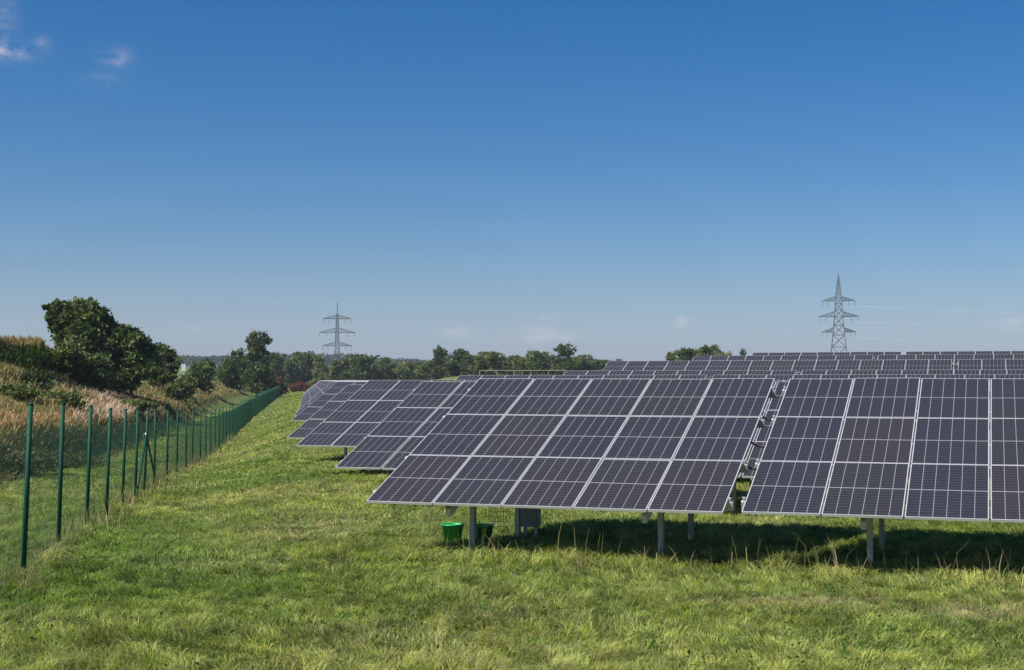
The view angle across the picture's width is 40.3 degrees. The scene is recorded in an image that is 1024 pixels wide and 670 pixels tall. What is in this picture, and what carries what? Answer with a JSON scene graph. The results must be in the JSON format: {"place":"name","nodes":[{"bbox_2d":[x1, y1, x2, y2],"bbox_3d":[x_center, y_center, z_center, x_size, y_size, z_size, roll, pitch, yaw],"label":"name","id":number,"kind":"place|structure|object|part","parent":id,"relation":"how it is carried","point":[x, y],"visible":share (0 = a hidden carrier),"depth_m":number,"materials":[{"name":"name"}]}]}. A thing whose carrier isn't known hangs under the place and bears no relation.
{"place":"outdoors","nodes":[
{"label":"outdoors","id":0,"kind":"place"},
{"bbox_2d":[0,367,1023,669],"bbox_3d":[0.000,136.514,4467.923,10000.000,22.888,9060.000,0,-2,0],"label":"ground","id":1,"kind":"structure","parent":0,"point":[390,561],"depth_m":17.80,"materials":[{"name":"green plant"}]},
{"bbox_2d":[0,382,44,399],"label":"shrub","id":2,"kind":"object","parent":1,"relation":"on","point":[28,391],"visible":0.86,"depth_m":69.60,"materials":[{"name":"green plant"}]},
{"bbox_2d":[0,334,50,369],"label":"maize field","id":3,"kind":"structure","parent":1,"relation":"on","point":[26,353],"depth_m":92.84,"materials":[{"name":"green plant"}]},
{"bbox_2d":[14,366,56,391],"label":"shrub","id":4,"kind":"object","parent":1,"relation":"on","point":[44,379],"visible":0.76,"depth_m":77.49,"materials":[{"name":"green plant"}]},
{"bbox_2d":[0,443,76,476],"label":"shrub","id":5,"kind":"object","parent":1,"relation":"on","point":[13,466],"visible":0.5,"depth_m":45.72,"materials":[{"name":"green plant"}]},
{"bbox_2d":[40,389,88,409],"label":"shrub","id":6,"kind":"object","parent":1,"relation":"on","point":[73,399],"visible":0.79,"depth_m":73.30,"materials":[{"name":"green plant"}]},
{"bbox_2d":[43,339,100,380],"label":"shrub","id":7,"kind":"object","parent":1,"relation":"on","point":[63,357],"visible":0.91,"depth_m":97.01,"materials":[{"name":"green plant"}]},
{"bbox_2d":[47,450,106,468],"bbox_3d":[-17.499,4.936,53.760,3.526,0.989,3.735,-1,-2,25],"label":"shrub","id":8,"kind":"object","parent":1,"relation":"on","point":[77,464],"visible":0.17,"depth_m":53.52,"materials":[{"name":"green plant"}]},
{"bbox_2d":[41,296,130,366],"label":"broadleaf tree","id":9,"kind":"object","parent":1,"relation":"on","point":[89,322],"visible":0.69,"depth_m":111.43,"materials":[{"name":"green plant"}]},
{"bbox_2d":[69,350,123,391],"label":"shrub","id":10,"kind":"object","parent":1,"relation":"on","point":[96,377],"visible":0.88,"depth_m":98.09,"materials":[{"name":"green plant"}]},
{"bbox_2d":[0,360,250,481],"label":"bank grass","id":11,"kind":"structure","parent":1,"relation":"on","point":[44,415],"depth_m":78.37,"materials":[{"name":"beige plant"}]},
{"bbox_2d":[107,322,162,398],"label":"broadleaf tree","id":12,"kind":"object","parent":1,"relation":"on","point":[135,360],"visible":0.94,"depth_m":111.14,"materials":[{"name":"green plant"}]},
{"bbox_2d":[117,398,153,412],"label":"shrub","id":13,"kind":"object","parent":1,"relation":"on","point":[142,405],"visible":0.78,"depth_m":91.72,"materials":[{"name":"green plant"}]},
{"bbox_2d":[0,383,286,589],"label":"fence","id":14,"kind":"object","parent":1,"relation":"on","point":[242,416],"visible":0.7,"depth_m":28.19,"materials":[{"name":"green metal"}]},
{"bbox_2d":[150,401,159,408],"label":"shrub","id":15,"kind":"object","parent":1,"relation":"on","point":[156,405],"visible":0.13,"depth_m":104.03,"materials":[{"name":"green plant"}]},
{"bbox_2d":[146,341,182,388],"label":"broadleaf tree","id":16,"kind":"object","parent":1,"relation":"on","point":[167,361],"visible":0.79,"depth_m":144.38,"materials":[{"name":"green plant"}]},
{"bbox_2d":[161,372,201,401],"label":"shrub","id":17,"kind":"object","parent":1,"relation":"on","point":[181,390],"visible":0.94,"depth_m":134.21,"materials":[{"name":"green plant"}]},
{"bbox_2d":[181,364,185,374],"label":"notice board","id":18,"kind":"object","parent":1,"relation":"on","point":[183,368],"visible":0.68,"depth_m":149.88,"materials":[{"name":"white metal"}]},
{"bbox_2d":[184,358,217,392],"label":"shrub","id":19,"kind":"object","parent":1,"relation":"on","point":[204,371],"visible":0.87,"depth_m":189.30,"materials":[{"name":"green plant"}]},
{"bbox_2d":[217,347,248,390],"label":"broadleaf tree","id":20,"kind":"object","parent":1,"relation":"on","point":[230,370],"visible":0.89,"depth_m":261.06,"materials":[{"name":"green plant"}]},
{"bbox_2d":[238,329,274,393],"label":"broadleaf tree","id":21,"kind":"object","parent":1,"relation":"on","point":[258,375],"visible":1,"depth_m":249.11,"materials":[{"name":"green plant"}]},
{"bbox_2d":[266,351,287,382],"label":"tree","id":22,"kind":"object","parent":1,"relation":"on","point":[275,360],"visible":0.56,"depth_m":417.76,"materials":[{"name":"green plant"}]},
{"bbox_2d":[265,374,288,395],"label":"shrub","id":23,"kind":"object","parent":1,"relation":"on","point":[277,380],"visible":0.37,"depth_m":268.46,"materials":[{"name":"green plant"}]},
{"bbox_2d":[277,351,286,382],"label":"tree","id":24,"kind":"object","parent":1,"relation":"on","point":[283,354],"visible":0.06,"depth_m":431.89,"materials":[{"name":"green plant"}]},
{"bbox_2d":[281,351,302,387],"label":"tree","id":25,"kind":"object","parent":1,"relation":"on","point":[291,367],"visible":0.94,"depth_m":422.82,"materials":[{"name":"green plant"}]},
{"bbox_2d":[289,381,309,391],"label":"shrub","id":26,"kind":"object","parent":1,"relation":"on","point":[297,387],"visible":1,"depth_m":327.97,"materials":[{"name":"red plant"}]},
{"bbox_2d":[296,352,303,374],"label":"tree","id":27,"kind":"object","parent":1,"relation":"on","point":[302,358],"visible":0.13,"depth_m":437.21,"materials":[{"name":"green plant"}]},
{"bbox_2d":[176,352,427,367],"bbox_3d":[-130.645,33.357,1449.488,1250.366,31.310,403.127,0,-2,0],"label":"forest","id":28,"kind":"object","parent":1,"relation":"on","point":[187,359],"visible":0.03,"depth_m":1298.36,"materials":[{"name":"green plant"}]},
{"bbox_2d":[298,351,317,382],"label":"tree","id":29,"kind":"object","parent":1,"relation":"on","point":[307,364],"visible":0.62,"depth_m":427.70,"materials":[{"name":"green plant"}]},
{"bbox_2d":[300,381,326,402],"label":"solar table","id":30,"kind":"object","parent":1,"relation":"on","point":[313,391],"visible":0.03,"depth_m":120.40,"materials":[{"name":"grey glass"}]},
{"bbox_2d":[300,381,327,403],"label":"solar table","id":31,"kind":"object","parent":1,"relation":"on","point":[314,392],"visible":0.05,"depth_m":111.56,"materials":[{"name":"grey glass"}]},
{"bbox_2d":[294,382,335,415],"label":"solar table","id":32,"kind":"object","parent":1,"relation":"on","point":[314,399],"visible":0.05,"depth_m":76.14,"materials":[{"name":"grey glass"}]},
{"bbox_2d":[299,381,330,406],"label":"solar table","id":33,"kind":"object","parent":1,"relation":"on","point":[314,393],"visible":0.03,"depth_m":102.73,"materials":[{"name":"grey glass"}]},
{"bbox_2d":[306,353,325,388],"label":"tree","id":34,"kind":"object","parent":1,"relation":"on","point":[317,359],"visible":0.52,"depth_m":419.23,"materials":[{"name":"green plant"}]},
{"bbox_2d":[316,362,332,381],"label":"tree","id":35,"kind":"object","parent":1,"relation":"on","point":[320,376],"visible":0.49,"depth_m":402.81,"materials":[{"name":"green plant"}]},
{"bbox_2d":[287,385,362,457],"bbox_3d":[-0.914,3.167,47.669,12.786,2.926,4.746,-1,-2,19],"label":"solar table","id":36,"kind":"object","parent":1,"relation":"on","point":[321,415],"visible":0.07,"depth_m":49.35,"materials":[{"name":"blue glass"}]},
{"bbox_2d":[292,382,366,420],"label":"solar table","id":37,"kind":"object","parent":1,"relation":"on","point":[319,402],"visible":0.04,"depth_m":67.37,"materials":[{"name":"blue glass"}]},
{"bbox_2d":[299,381,362,408],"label":"solar table","id":38,"kind":"object","parent":1,"relation":"on","point":[316,394],"visible":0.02,"depth_m":93.94,"materials":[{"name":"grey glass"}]},
{"bbox_2d":[296,381,367,411],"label":"solar table","id":39,"kind":"object","parent":1,"relation":"on","point":[324,389],"visible":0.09,"depth_m":86.12,"materials":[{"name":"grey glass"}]},
{"bbox_2d":[323,359,343,379],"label":"tree","id":40,"kind":"object","parent":1,"relation":"on","point":[334,369],"visible":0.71,"depth_m":393.71,"materials":[{"name":"green plant"}]},
{"bbox_2d":[319,303,354,359],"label":"pylon","id":41,"kind":"object","parent":1,"relation":"on","point":[337,315],"visible":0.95,"depth_m":999.50,"materials":[{"name":"grey metal"}]},
{"bbox_2d":[337,358,350,379],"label":"tree","id":42,"kind":"object","parent":1,"relation":"on","point":[345,363],"visible":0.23,"depth_m":408.00,"materials":[{"name":"green plant"}]},
{"bbox_2d":[320,380,368,380],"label":"solar table","id":43,"kind":"object","parent":1,"relation":"on","point":[344,380],"visible":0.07,"depth_m":253.45,"materials":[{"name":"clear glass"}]},
{"bbox_2d":[339,352,358,379],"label":"tree","id":44,"kind":"object","parent":1,"relation":"on","point":[344,376],"visible":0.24,"depth_m":398.67,"materials":[{"name":"green plant"}]},
{"bbox_2d":[347,354,373,379],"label":"tree","id":45,"kind":"object","parent":1,"relation":"on","point":[359,370],"visible":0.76,"depth_m":389.99,"materials":[{"name":"green plant"}]},
{"bbox_2d":[364,353,376,379],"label":"tree","id":46,"kind":"object","parent":1,"relation":"on","point":[371,362],"visible":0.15,"depth_m":403.06,"materials":[{"name":"green plant"}]},
{"bbox_2d":[368,357,394,379],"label":"tree","id":47,"kind":"object","parent":1,"relation":"on","point":[382,373],"visible":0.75,"depth_m":395.03,"materials":[{"name":"green plant"}]},
{"bbox_2d":[388,360,407,379],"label":"tree","id":48,"kind":"object","parent":1,"relation":"on","point":[392,367],"visible":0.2,"depth_m":399.32,"materials":[{"name":"green plant"}]},
{"bbox_2d":[393,360,418,379],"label":"tree","id":49,"kind":"object","parent":1,"relation":"on","point":[403,372],"visible":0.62,"depth_m":390.60,"materials":[{"name":"green plant"}]},
{"bbox_2d":[212,356,613,385],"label":"undergrowth","id":50,"kind":"object","parent":1,"relation":"on","point":[312,376],"visible":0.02,"depth_m":425.97,"materials":[{"name":"green plant"}]},
{"bbox_2d":[406,362,426,379],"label":"tree","id":51,"kind":"object","parent":1,"relation":"on","point":[417,364],"visible":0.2,"depth_m":404.74,"materials":[{"name":"green plant"}]},
{"bbox_2d":[413,362,431,379],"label":"tree","id":52,"kind":"object","parent":1,"relation":"on","point":[423,373],"visible":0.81,"depth_m":395.90,"materials":[{"name":"green plant"}]},
{"bbox_2d":[426,361,435,379],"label":"tree","id":53,"kind":"object","parent":1,"relation":"on","point":[431,365],"visible":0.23,"depth_m":410.03,"materials":[{"name":"green plant"}]},
{"bbox_2d":[429,345,455,379],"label":"tree","id":54,"kind":"object","parent":1,"relation":"on","point":[437,371],"visible":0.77,"depth_m":350.73,"materials":[{"name":"green plant"}]},
{"bbox_2d":[442,355,457,377],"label":"tree","id":55,"kind":"object","parent":1,"relation":"on","point":[450,368],"visible":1,"depth_m":342.60,"materials":[{"name":"green plant"}]},
{"bbox_2d":[441,523,464,542],"bbox_3d":[-0.950,3.172,22.309,0.397,0.300,0.384,1,-2,-23],"label":"bucket","id":56,"kind":"object","parent":1,"relation":"on","point":[452,529],"visible":0.74,"depth_m":22.18,"materials":[{"name":"green plastic"}]},
{"bbox_2d":[449,347,469,375],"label":"tree","id":57,"kind":"object","parent":1,"relation":"on","point":[456,356],"visible":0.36,"depth_m":355.43,"materials":[{"name":"green plant"}]},
{"bbox_2d":[458,354,474,374],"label":"tree","id":58,"kind":"object","parent":1,"relation":"on","point":[467,360],"visible":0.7,"depth_m":347.04,"materials":[{"name":"green plant"}]},
{"bbox_2d":[468,355,488,374],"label":"tree","id":59,"kind":"object","parent":1,"relation":"on","point":[479,363],"visible":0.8,"depth_m":338.10,"materials":[{"name":"green plant"}]},
{"bbox_2d":[476,523,493,542],"bbox_3d":[-0.470,3.170,22.209,0.391,0.300,0.378,1,-2,-23],"label":"bucket","id":60,"kind":"object","parent":1,"relation":"on","point":[488,531],"visible":0.52,"depth_m":22.08,"materials":[{"name":"green plastic"}]},
{"bbox_2d":[474,351,496,374],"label":"tree","id":61,"kind":"object","parent":1,"relation":"on","point":[485,367],"visible":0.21,"depth_m":352.71,"materials":[{"name":"green plant"}]},
{"bbox_2d":[485,351,504,374],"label":"tree","id":62,"kind":"object","parent":1,"relation":"on","point":[492,360],"visible":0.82,"depth_m":343.44,"materials":[{"name":"green plant"}]},
{"bbox_2d":[488,506,509,529],"bbox_3d":[-0.225,3.118,24.215,0.370,0.670,0.014,0,-2,-5],"label":"wire panel","id":63,"kind":"object","parent":1,"relation":"on","point":[500,516],"visible":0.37,"depth_m":24.21,"materials":[{"name":"green"}]},
{"bbox_2d":[497,352,511,374],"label":"tree","id":64,"kind":"object","parent":1,"relation":"on","point":[506,362],"visible":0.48,"depth_m":356.86,"materials":[{"name":"green plant"}]},
{"bbox_2d":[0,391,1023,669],"bbox_3d":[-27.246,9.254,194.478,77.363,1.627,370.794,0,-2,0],"label":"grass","id":65,"kind":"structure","parent":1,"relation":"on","point":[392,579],"depth_m":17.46,"materials":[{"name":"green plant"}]},
{"bbox_2d":[505,355,518,374],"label":"tree","id":66,"kind":"object","parent":1,"relation":"on","point":[511,367],"visible":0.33,"depth_m":348.28,"materials":[{"name":"green plant"}]},
{"bbox_2d":[3,431,1023,593],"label":"tall straws","id":67,"kind":"object","parent":1,"relation":"on","point":[220,452],"visible":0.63,"depth_m":19.86,"materials":[{"name":"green plant"}]},
{"bbox_2d":[511,355,531,374],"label":"tree","id":68,"kind":"object","parent":1,"relation":"on","point":[522,363],"visible":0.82,"depth_m":339.00,"materials":[{"name":"green plant"}]},
{"bbox_2d":[479,370,564,374],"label":"rail fence","id":69,"kind":"object","parent":1,"relation":"on","point":[516,370],"visible":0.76,"depth_m":174.84,"materials":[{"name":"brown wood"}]},
{"bbox_2d":[520,508,540,538],"bbox_3d":[0.308,2.979,23.158,0.330,1.000,0.220,-1,-2,19],"label":"inverter cabinet","id":70,"kind":"object","parent":1,"relation":"on","point":[532,517],"visible":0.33,"depth_m":23.08,"materials":[{"name":"grey metal"}]},
{"bbox_3d":[0.276,2.834,23.070,0.270,0.645,0.025,-1,-2,19],"label":"door","id":71,"kind":"part","parent":70,"relation":"part of","materials":[{"name":"grey paint"}]},
{"bbox_2d":[525,350,538,374],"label":"tree","id":72,"kind":"object","parent":1,"relation":"on","point":[530,352],"visible":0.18,"depth_m":352.75,"materials":[{"name":"green plant"}]},
{"bbox_2d":[529,350,553,374],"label":"tree","id":73,"kind":"object","parent":1,"relation":"on","point":[542,359],"visible":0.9,"depth_m":343.90,"materials":[{"name":"green plant"}]},
{"bbox_2d":[538,354,554,374],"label":"tree","id":74,"kind":"object","parent":1,"relation":"on","point":[550,362],"visible":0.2,"depth_m":358.43,"materials":[{"name":"green plant"}]},
{"bbox_2d":[548,355,563,374],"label":"tree","id":75,"kind":"object","parent":1,"relation":"on","point":[555,361],"visible":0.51,"depth_m":349.29,"materials":[{"name":"green plant"}]},
{"bbox_2d":[551,342,584,374],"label":"tree","id":76,"kind":"object","parent":1,"relation":"on","point":[569,364],"visible":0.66,"depth_m":340.87,"materials":[{"name":"green plant"}]},
{"bbox_2d":[366,378,776,553],"bbox_3d":[1.124,2.157,21.819,5.396,2.962,4.742,-1,-2,19],"label":"solar table","id":77,"kind":"object","parent":1,"relation":"on","point":[648,447],"visible":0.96,"depth_m":21.41,"materials":[{"name":"blue glass"}]},
{"bbox_2d":[296,380,853,473],"bbox_3d":[1.808,2.719,38.221,14.897,2.978,4.743,-1,-2,19],"label":"solar table","id":78,"kind":"object","parent":1,"relation":"on","point":[361,413],"visible":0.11,"depth_m":40.14,"materials":[{"name":"black glass"}]},
{"bbox_2d":[572,354,584,361],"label":"tree","id":79,"kind":"object","parent":1,"relation":"on","point":[579,358],"visible":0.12,"depth_m":353.88,"materials":[{"name":"green plant"}]},
{"bbox_2d":[455,375,706,379],"bbox_3d":[2.004,3.024,54.943,10.674,2.923,4.744,-1,-2,19],"label":"solar table","id":80,"kind":"object","parent":1,"relation":"on","point":[477,377],"visible":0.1,"depth_m":57.00,"materials":[{"name":"black glass"}]},
{"bbox_2d":[580,354,597,370],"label":"tree","id":81,"kind":"object","parent":1,"relation":"on","point":[587,364],"visible":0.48,"depth_m":344.07,"materials":[{"name":"green plant"}]},
{"bbox_2d":[592,359,603,369],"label":"tree","id":82,"kind":"object","parent":1,"relation":"on","point":[597,365],"visible":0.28,"depth_m":359.02,"materials":[{"name":"green plant"}]},
{"bbox_2d":[335,381,990,517],"bbox_3d":[4.126,2.452,29.151,15.104,2.950,4.744,-1,-2,19],"label":"solar table","id":83,"kind":"object","parent":1,"relation":"on","point":[410,422],"visible":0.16,"depth_m":30.52,"materials":[{"name":"blue glass"}]},
{"bbox_2d":[665,351,676,360],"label":"tree","id":84,"kind":"object","parent":1,"relation":"on","point":[670,355],"visible":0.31,"depth_m":265.02,"materials":[{"name":"green plant"}]},
{"bbox_2d":[563,370,795,378],"bbox_3d":[6.754,2.973,60.748,10.674,2.908,4.744,-1,-2,19],"label":"solar table","id":85,"kind":"object","parent":1,"relation":"on","point":[709,373],"visible":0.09,"depth_m":62.62,"materials":[{"name":"black glass"}]},
{"bbox_2d":[674,347,693,360],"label":"tree","id":86,"kind":"object","parent":1,"relation":"on","point":[685,353],"visible":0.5,"depth_m":256.37,"materials":[{"name":"green plant"}]},
{"bbox_2d":[691,348,700,357],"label":"tree","id":87,"kind":"object","parent":1,"relation":"on","point":[696,352],"visible":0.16,"depth_m":269.92,"materials":[{"name":"green plant"}]},
{"bbox_2d":[698,345,719,355],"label":"tree","id":88,"kind":"object","parent":1,"relation":"on","point":[705,350],"visible":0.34,"depth_m":260.96,"materials":[{"name":"green plant"}]},
{"bbox_2d":[710,344,724,355],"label":"tree","id":89,"kind":"object","parent":1,"relation":"on","point":[717,351],"visible":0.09,"depth_m":252.88,"materials":[{"name":"green plant"}]},
{"bbox_2d":[739,348,745,355],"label":"tree","id":90,"kind":"object","parent":1,"relation":"on","point":[742,352],"visible":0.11,"depth_m":258.03,"materials":[{"name":"green plant"}]},
{"bbox_2d":[603,359,952,373],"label":"solar table","id":91,"kind":"object","parent":1,"relation":"on","point":[799,366],"visible":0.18,"depth_m":68.27,"materials":[{"name":"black glass"}]},
{"bbox_2d":[692,355,873,368],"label":"solar table","id":92,"kind":"object","parent":1,"relation":"on","point":[790,357],"visible":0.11,"depth_m":82.49,"materials":[{"name":"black glass"}]},
{"bbox_2d":[751,352,901,359],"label":"solar table","id":93,"kind":"object","parent":1,"relation":"on","point":[875,355],"visible":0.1,"depth_m":90.53,"materials":[{"name":"black glass"}]},
{"bbox_2d":[819,273,858,351],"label":"pylon","id":94,"kind":"object","parent":1,"relation":"on","point":[834,316],"visible":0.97,"depth_m":898.90,"materials":[{"name":"grey metal"}]},
{"bbox_2d":[712,374,1023,381],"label":"solar table","id":95,"kind":"object","parent":1,"relation":"on","point":[853,377],"visible":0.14,"depth_m":53.22,"materials":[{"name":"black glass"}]},
{"bbox_2d":[741,378,1023,566],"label":"solar table","id":96,"kind":"object","parent":1,"relation":"on","point":[949,471],"visible":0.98,"depth_m":19.98,"materials":[{"name":"blue glass"}]},
{"bbox_2d":[751,441,764,447],"bbox_3d":[3.768,1.630,20.971,0.440,0.127,0.036,-1,-2,19],"label":"cable","id":97,"kind":"object","parent":96,"relation":"hanging from","point":[761,446],"visible":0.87,"depth_m":20.98,"materials":[{"name":"black plastic"}]},
{"bbox_2d":[802,369,1023,378],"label":"solar table","id":98,"kind":"object","parent":1,"relation":"on","point":[906,372],"visible":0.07,"depth_m":59.46,"materials":[{"name":"black glass"}]},
{"bbox_2d":[877,354,1023,373],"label":"solar table","id":99,"kind":"object","parent":1,"relation":"on","point":[955,359],"visible":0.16,"depth_m":79.35,"materials":[{"name":"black glass"}]},
{"bbox_2d":[905,351,1023,372],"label":"solar table","id":100,"kind":"object","parent":1,"relation":"on","point":[964,352],"visible":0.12,"depth_m":87.86,"materials":[{"name":"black glass"}]},
{"bbox_2d":[957,359,1023,372],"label":"solar table","id":101,"kind":"object","parent":1,"relation":"on","point":[989,364],"visible":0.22,"depth_m":65.12,"materials":[{"name":"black glass"}]},
{"bbox_2d":[0,0,1023,366],"label":"sky","id":102,"kind":"structure","parent":0,"point":[625,180],"materials":[{"name":"blue"}]}
]}

